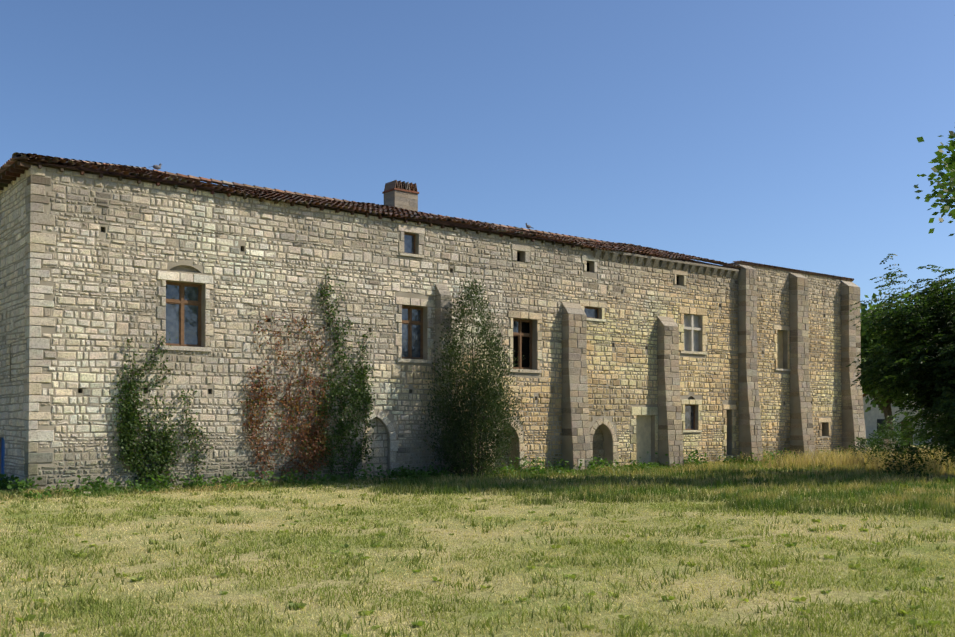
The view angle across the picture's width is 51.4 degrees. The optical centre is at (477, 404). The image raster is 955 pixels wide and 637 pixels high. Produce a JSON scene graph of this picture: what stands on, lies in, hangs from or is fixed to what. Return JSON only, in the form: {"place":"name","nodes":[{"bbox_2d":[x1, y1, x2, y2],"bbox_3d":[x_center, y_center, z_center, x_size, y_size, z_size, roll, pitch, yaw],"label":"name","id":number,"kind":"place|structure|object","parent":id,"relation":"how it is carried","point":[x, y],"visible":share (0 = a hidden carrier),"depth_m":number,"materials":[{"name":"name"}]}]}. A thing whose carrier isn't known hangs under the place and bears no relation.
{"place":"outdoors","nodes":[
{"label":"outdoors","id":0,"kind":"place"},
{"bbox_2d":[104,267,375,487],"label":"climbing plants","id":1,"kind":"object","parent":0,"point":[124,437],"depth_m":31.93,"materials":[{"name":"green plant"}]},
{"bbox_2d":[0,444,954,636],"bbox_3d":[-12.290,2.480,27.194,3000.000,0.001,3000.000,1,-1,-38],"label":"field ground","id":2,"kind":"structure","parent":0,"point":[854,595],"depth_m":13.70,"materials":[{"name":"green plant"}]},
{"bbox_2d":[84,473,543,493],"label":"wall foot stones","id":3,"kind":"object","parent":2,"relation":"on","point":[237,485],"depth_m":30.01,"materials":[{"name":"grey stone"}]},
{"bbox_2d":[0,454,837,502],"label":"wall weeds","id":4,"kind":"object","parent":2,"relation":"on","point":[119,491],"depth_m":31.01,"materials":[{"name":"green plant"}]},
{"bbox_2d":[0,165,851,491],"bbox_3d":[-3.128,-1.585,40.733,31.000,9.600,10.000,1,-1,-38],"label":"building walls","id":5,"kind":"structure","parent":2,"relation":"on","point":[185,266],"depth_m":31.95,"materials":[{"name":"beige stone"}]},
{"bbox_2d":[1,437,4,479],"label":"blue door","id":6,"kind":"structure","parent":5,"relation":"attached to","point":[2,455],"depth_m":30.37,"materials":[{"name":"blue wood"}]},
{"bbox_2d":[0,161,593,250],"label":"roof rafter ends","id":7,"kind":"object","parent":5,"relation":"attached to","point":[12,174],"visible":0.67,"depth_m":29.39,"materials":[{"name":"brown wood"}]},
{"bbox_2d":[0,233,694,429],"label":"window frames","id":8,"kind":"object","parent":5,"relation":"attached to","point":[181,302],"depth_m":35.30,"materials":[{"name":"brown wood"}]},
{"bbox_2d":[0,235,693,428],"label":"window glass","id":9,"kind":"object","parent":8,"relation":"in","point":[190,321],"visible":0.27,"depth_m":30.48,"materials":[{"name":"glass"}]},
{"bbox_2d":[0,160,740,269],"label":"roof eave","id":10,"kind":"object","parent":5,"relation":"on","point":[204,188],"depth_m":33.49,"materials":[{"name":"brown wood"}]},
{"bbox_2d":[0,152,740,267],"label":"roof tiles","id":11,"kind":"object","parent":5,"relation":"on","point":[301,198],"visible":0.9,"depth_m":35.89,"materials":[{"name":"brown tile"}]},
{"bbox_2d":[151,163,161,168],"bbox_3d":[-11.217,-8.296,34.554,0.500,0.305,0.140,1,-1,-38],"label":"bird","id":12,"kind":"object","parent":11,"relation":"on","point":[157,166],"visible":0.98,"depth_m":34.54,"materials":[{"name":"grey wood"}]},
{"bbox_2d":[382,188,418,221],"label":"chimney stack","id":13,"kind":"object","parent":11,"relation":"on","point":[401,198],"visible":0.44,"depth_m":41.04,"materials":[{"name":"beige stone"}]},
{"bbox_2d":[384,180,417,191],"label":"chimney cap tiles","id":14,"kind":"object","parent":13,"relation":"on","point":[401,185],"visible":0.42,"depth_m":41.12,"materials":[{"name":"brown tile"}]},
{"bbox_2d":[362,418,603,478],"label":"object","id":15,"kind":"object","parent":5,"relation":"attached to","point":[378,446],"visible":0.25,"depth_m":34.38,"materials":[{"name":"stone"}]},
{"bbox_2d":[435,264,866,476],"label":"buttresses","id":16,"kind":"structure","parent":5,"relation":"attached to","point":[579,434],"depth_m":45.98,"materials":[{"name":"stone"}]},
{"bbox_2d":[593,248,738,277],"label":"eave corbels","id":17,"kind":"object","parent":5,"relation":"attached to","point":[655,260],"visible":0.79,"depth_m":43.06,"materials":[{"name":"stone"}]},
{"bbox_2d":[513,252,821,422],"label":"window openings","id":18,"kind":"object","parent":5,"relation":"on","point":[525,347],"depth_m":38.82,"materials":[{"name":"black"}]},
{"bbox_2d":[684,314,700,350],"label":"stone mullions","id":19,"kind":"object","parent":5,"relation":"attached to","point":[690,328],"visible":0.67,"depth_m":44.38,"materials":[{"name":"stone"}]},
{"bbox_2d":[636,314,782,464],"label":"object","id":20,"kind":"object","parent":5,"relation":"attached to","point":[643,435],"visible":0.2,"depth_m":42.83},
{"bbox_2d":[729,260,853,280],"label":"coping tiles","id":21,"kind":"object","parent":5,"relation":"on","point":[791,270],"visible":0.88,"depth_m":48.90,"materials":[{"name":"grey stone"}]},
{"bbox_2d":[416,261,530,477],"bbox_3d":[-0.039,-0.870,35.541,4.466,8.542,3.586,1,-1,-38],"label":"columnar shrub","id":22,"kind":"object","parent":2,"relation":"on","point":[495,393],"depth_m":34.99,"materials":[{"name":"green plant"}]},
{"bbox_2d":[0,446,947,636],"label":"plant leaves","id":23,"kind":"object","parent":2,"relation":"on","point":[152,486],"visible":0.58,"depth_m":27.72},
{"bbox_2d":[735,445,954,474],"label":"tall dry grass","id":24,"kind":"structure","parent":2,"relation":"on","point":[827,458],"depth_m":43.42,"materials":[{"name":"yellow plant"}]},
{"bbox_2d":[867,439,921,454],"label":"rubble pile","id":25,"kind":"object","parent":2,"relation":"on","point":[887,440],"depth_m":51.83,"materials":[{"name":"stone"}]},
{"bbox_2d":[844,254,954,467],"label":"tree","id":26,"kind":"object","parent":2,"relation":"on","point":[940,384],"depth_m":37.41,"materials":[{"name":"green plant"}]},
{"bbox_2d":[848,423,954,477],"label":"shrub leaves","id":27,"kind":"object","parent":2,"relation":"on","point":[901,447],"visible":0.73,"depth_m":42.28,"materials":[{"name":"green plant"}]},
{"bbox_2d":[860,280,953,438],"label":"tree","id":28,"kind":"object","parent":2,"relation":"on","point":[865,338],"depth_m":60.17,"materials":[{"name":"green plant"}]},
{"bbox_2d":[913,15,954,235],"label":"tree","id":29,"kind":"object","parent":2,"relation":"on","point":[948,166],"visible":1,"depth_m":21.83,"materials":[{"name":"green plant"}]},
{"bbox_2d":[0,0,954,393],"label":"sky","id":30,"kind":"structure","parent":0,"point":[780,133],"materials":[{"name":"blue"}]},
{"bbox_2d":[722,263,850,457],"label":"building walls","id":31,"kind":"structure","parent":0,"point":[824,424],"depth_m":48.82,"materials":[{"name":"beige stone"}]},
{"bbox_2d":[862,394,939,444],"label":"house","id":32,"kind":"structure","parent":0,"point":[873,416],"depth_m":91.20,"materials":[{"name":"paint"}]}
]}

